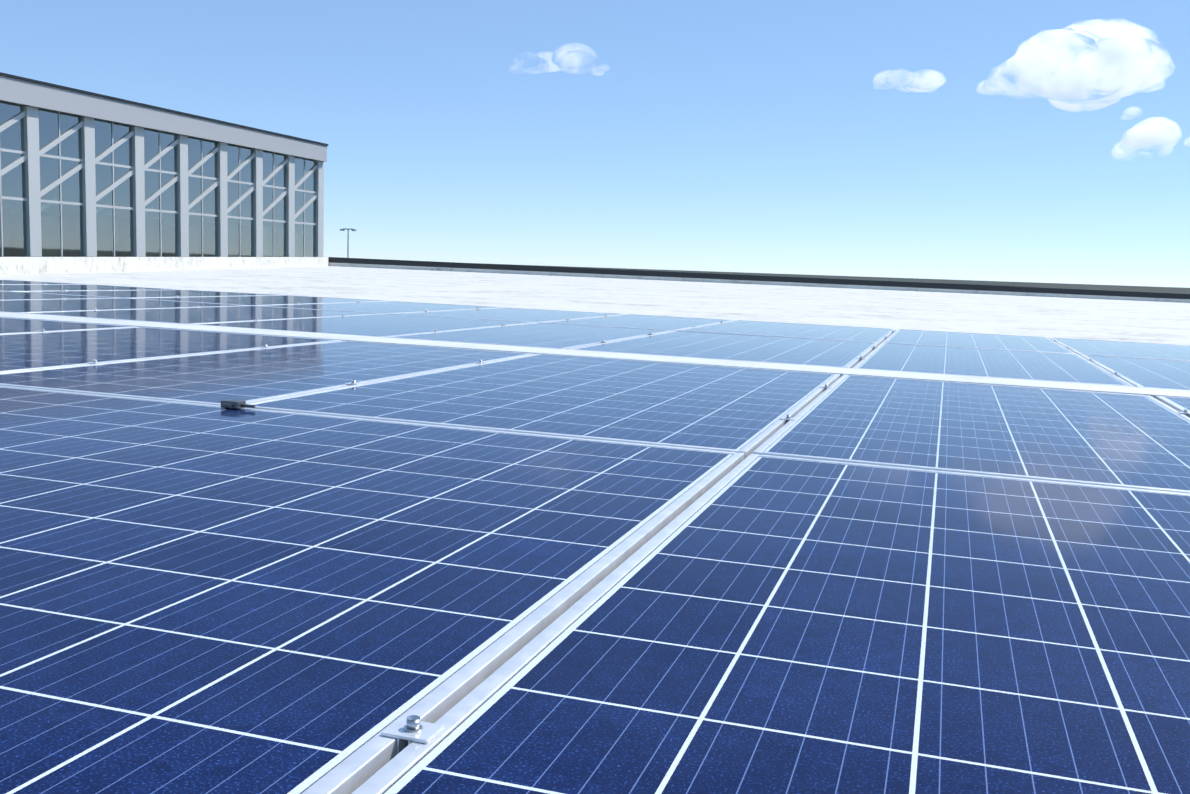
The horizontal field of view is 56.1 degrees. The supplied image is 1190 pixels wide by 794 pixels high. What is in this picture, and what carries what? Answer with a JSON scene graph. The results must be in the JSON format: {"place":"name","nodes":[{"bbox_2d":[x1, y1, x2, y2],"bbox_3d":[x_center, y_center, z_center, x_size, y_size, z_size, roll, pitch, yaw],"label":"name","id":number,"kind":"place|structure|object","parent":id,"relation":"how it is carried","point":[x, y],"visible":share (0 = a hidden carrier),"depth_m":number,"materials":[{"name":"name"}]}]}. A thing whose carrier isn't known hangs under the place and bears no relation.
{"place":"outdoors","nodes":[
{"label":"outdoors","id":0,"kind":"place"},
{"bbox_2d":[0,0,1189,287],"label":"sky","id":1,"kind":"structure","parent":0,"point":[1036,141],"materials":[{"name":"blue"}]},
{"bbox_2d":[479,263,1189,293],"bbox_3d":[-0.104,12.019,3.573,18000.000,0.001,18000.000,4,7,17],"label":"roof parapet","id":2,"kind":"structure","parent":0,"point":[1177,290],"depth_m":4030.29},
{"bbox_2d":[340,228,356,257],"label":"lamp post","id":3,"kind":"object","parent":2,"relation":"on","point":[343,229],"visible":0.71,"depth_m":169.65,"materials":[{"name":"grey metal"}]},
{"bbox_2d":[0,256,1189,344],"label":"roof deck","id":4,"kind":"structure","parent":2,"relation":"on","point":[1143,317],"depth_m":23.44,"materials":[{"name":"grey concrete"}]},
{"bbox_2d":[0,72,327,256],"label":"glass hall","id":5,"kind":"structure","parent":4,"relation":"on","point":[83,173],"depth_m":93.22,"materials":[{"name":"glass"}]},
{"bbox_2d":[0,312,1189,397],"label":"mounting rail","id":6,"kind":"object","parent":4,"relation":"on","point":[1153,392],"visible":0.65,"depth_m":4.40,"materials":[{"name":"grey metal"}]},
{"bbox_3d":[-1.948,0.147,1.841,12.428,0.126,1.066,5,7,17],"label":"row of mounting rails","id":7,"kind":"object","parent":4,"relation":"on","visible":0},
{"bbox_2d":[0,386,743,793],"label":"solar module","id":8,"kind":"object","parent":7,"relation":"on","point":[200,598],"visible":0.92,"depth_m":1.22,"materials":[{"name":"blue"}]},
{"bbox_2d":[221,399,254,408],"bbox_3d":[-0.788,0.017,2.476,0.077,0.016,0.044,5,7,17],"label":"connector","id":9,"kind":"object","parent":8,"relation":"on","point":[233,404],"visible":1,"depth_m":2.47,"materials":[{"name":"grey"}]},
{"bbox_2d":[381,715,444,754],"bbox_3d":[-0.133,0.256,0.816,0.037,0.045,0.030,4,7,17],"label":"clamp","id":10,"kind":"object","parent":7,"relation":"on","point":[407,731],"visible":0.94,"depth_m":0.81,"materials":[{"name":"metal"}]},
{"bbox_2d":[351,454,1189,793],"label":"solar module","id":11,"kind":"object","parent":7,"relation":"on","point":[761,624],"visible":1,"depth_m":1.02,"materials":[{"name":"blue"}]},
{"bbox_3d":[-1.349,-0.043,3.718,12.428,0.126,1.066,5,7,17],"label":"row of mounting rails","id":12,"kind":"object","parent":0,"visible":0},
{"bbox_2d":[0,317,136,333],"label":"solar module","id":13,"kind":"object","parent":12,"relation":"on","point":[12,325],"visible":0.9,"depth_m":4.79,"materials":[{"name":"blue"}]},
{"bbox_2d":[87,360,103,363],"bbox_3d":[-1.477,-0.088,3.297,0.037,0.045,0.030,5,7,17],"label":"clamp","id":14,"kind":"object","parent":12,"relation":"on","point":[94,362],"visible":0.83,"depth_m":3.29,"materials":[{"name":"metal"}]},
{"bbox_2d":[0,327,340,372],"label":"solar module","id":15,"kind":"object","parent":12,"relation":"on","point":[32,351],"visible":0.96,"depth_m":4.01,"materials":[{"name":"blue"}]},
{"bbox_2d":[0,341,531,405],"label":"solar module","id":16,"kind":"object","parent":12,"relation":"on","point":[248,375],"visible":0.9,"depth_m":3.25,"materials":[{"name":"blue"}]},
{"bbox_2d":[345,380,362,385],"bbox_3d":[-0.658,-0.023,3.043,0.037,0.045,0.030,4,7,17],"label":"clamp","id":17,"kind":"object","parent":12,"relation":"on","point":[353,382],"visible":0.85,"depth_m":3.04,"materials":[{"name":"metal"}]},
{"bbox_2d":[245,354,839,458],"bbox_3d":[0.035,-0.015,3.280,1.168,0.037,1.960,5,7,17],"label":"solar module","id":18,"kind":"object","parent":12,"relation":"on","point":[722,408],"visible":0.96,"depth_m":2.88,"materials":[{"name":"blue"}]},
{"bbox_2d":[780,415,796,423],"bbox_3d":[0.466,0.066,2.693,0.037,0.045,0.030,5,7,17],"label":"clamp","id":19,"kind":"object","parent":12,"relation":"on","point":[787,418],"visible":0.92,"depth_m":2.69,"materials":[{"name":"metal"}]},
{"bbox_2d":[820,384,832,390],"bbox_3d":[0.728,-0.018,3.514,0.037,0.045,0.030,5,7,17],"label":"clamp","id":20,"kind":"object","parent":12,"relation":"on","point":[825,387],"visible":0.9,"depth_m":3.51,"materials":[{"name":"metal"}]},
{"bbox_2d":[752,374,1189,493],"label":"solar module","id":21,"kind":"object","parent":12,"relation":"on","point":[1109,439],"visible":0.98,"depth_m":2.62,"materials":[{"name":"glass"},{"name":"silicon"},{"name":"aluminium"}]},
{"bbox_2d":[1155,396,1189,417],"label":"solar module","id":22,"kind":"object","parent":12,"relation":"on","point":[1180,404],"visible":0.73,"depth_m":3.54,"materials":[{"name":"blue"}]},
{"bbox_2d":[1178,409,1189,416],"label":"clamp","id":23,"kind":"object","parent":12,"relation":"on","point":[1186,412],"visible":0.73,"depth_m":3.21,"materials":[{"name":"metal"}]},
{"bbox_3d":[-0.654,-0.264,5.899,12.428,0.126,1.066,5,7,17],"label":"row of mounting rails","id":24,"kind":"object","parent":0,"visible":0},
{"bbox_2d":[0,291,113,299],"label":"solar module","id":25,"kind":"object","parent":24,"relation":"on","point":[8,295],"visible":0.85,"depth_m":7.53,"materials":[{"name":"blue"}]},
{"bbox_2d":[0,298,248,312],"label":"solar module","id":26,"kind":"object","parent":24,"relation":"on","point":[32,305],"visible":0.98,"depth_m":6.72,"materials":[{"name":"blue"}]},
{"bbox_2d":[19,306,384,323],"bbox_3d":[-2.106,-0.459,6.343,1.008,0.035,1.960,5,7,17],"label":"solar module","id":27,"kind":"object","parent":24,"relation":"on","point":[194,315],"visible":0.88,"depth_m":6.13,"materials":[{"name":"blue"}]},
{"bbox_2d":[191,313,535,336],"bbox_3d":[-1.136,-0.383,6.040,1.008,0.036,1.960,5,7,17],"label":"solar module","id":28,"kind":"object","parent":24,"relation":"on","point":[381,325],"visible":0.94,"depth_m":5.84,"materials":[{"name":"blue"}]},
{"bbox_2d":[385,323,672,348],"bbox_3d":[-0.241,-0.312,5.764,0.848,0.035,1.960,5,7,17],"label":"solar module","id":29,"kind":"object","parent":24,"relation":"on","point":[554,335],"visible":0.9,"depth_m":5.54,"materials":[{"name":"blue"}]},
{"bbox_2d":[569,331,878,367],"bbox_3d":[0.730,-0.235,5.462,1.168,0.037,1.960,5,7,17],"label":"solar module","id":30,"kind":"object","parent":24,"relation":"on","point":[797,351],"visible":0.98,"depth_m":5.23,"materials":[{"name":"blue"}]},
{"bbox_2d":[853,343,1134,386],"bbox_3d":[1.779,-0.153,5.135,1.008,0.036,1.960,4,7,17],"label":"solar module","id":31,"kind":"object","parent":24,"relation":"on","point":[1034,365],"visible":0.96,"depth_m":4.89,"materials":[{"name":"blue"}]},
{"bbox_2d":[1080,354,1189,390],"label":"solar module","id":32,"kind":"object","parent":24,"relation":"on","point":[1155,373],"visible":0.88,"depth_m":4.93,"materials":[{"name":"blue"}]},
{"bbox_3d":[-0.054,-0.455,7.777,12.428,0.126,1.066,5,7,17],"label":"row of mounting rails","id":33,"kind":"object","parent":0,"visible":0},
{"bbox_2d":[0,280,73,283],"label":"solar module","id":34,"kind":"object","parent":33,"relation":"on","point":[15,282],"visible":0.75,"depth_m":10.08,"materials":[{"name":"blue"}]},
{"bbox_2d":[0,284,181,290],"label":"solar module","id":35,"kind":"object","parent":33,"relation":"on","point":[46,287],"visible":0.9,"depth_m":9.29,"materials":[{"name":"blue"}]},
{"bbox_2d":[14,290,274,297],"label":"solar module","id":36,"kind":"object","parent":33,"relation":"on","point":[143,293],"visible":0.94,"depth_m":8.69,"materials":[{"name":"blue"}]},
{"bbox_2d":[134,295,383,305],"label":"solar module","id":37,"kind":"object","parent":33,"relation":"on","point":[265,300],"visible":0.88,"depth_m":8.40,"materials":[{"name":"blue"}]},
{"bbox_2d":[255,301,503,312],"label":"solar module","id":38,"kind":"object","parent":33,"relation":"on","point":[388,307],"visible":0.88,"depth_m":8.09,"materials":[{"name":"blue"}]},
{"bbox_2d":[391,307,622,322],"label":"solar module","id":39,"kind":"object","parent":33,"relation":"on","point":[524,315],"visible":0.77,"depth_m":7.77,"materials":[{"name":"blue"}]},
{"bbox_2d":[539,314,733,330],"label":"solar module","id":40,"kind":"object","parent":33,"relation":"on","point":[650,322],"visible":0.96,"depth_m":7.48,"materials":[{"name":"blue"}]},
{"bbox_2d":[676,320,895,344],"bbox_3d":[1.330,-0.426,7.338,1.168,0.035,1.960,5,7,17],"label":"solar module","id":41,"kind":"object","parent":33,"relation":"on","point":[812,331],"visible":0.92,"depth_m":7.15,"materials":[{"name":"blue"}]},
{"bbox_2d":[882,329,1075,353],"bbox_3d":[2.377,-0.344,7.012,1.008,0.038,1.960,4,7,17],"label":"solar module","id":42,"kind":"object","parent":33,"relation":"on","point":[976,340],"visible":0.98,"depth_m":6.83,"materials":[{"name":"blue"}]},
{"bbox_2d":[1048,337,1189,360],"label":"solar module","id":43,"kind":"object","parent":33,"relation":"on","point":[1130,349],"visible":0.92,"depth_m":6.69,"materials":[{"name":"blue"}]}
]}

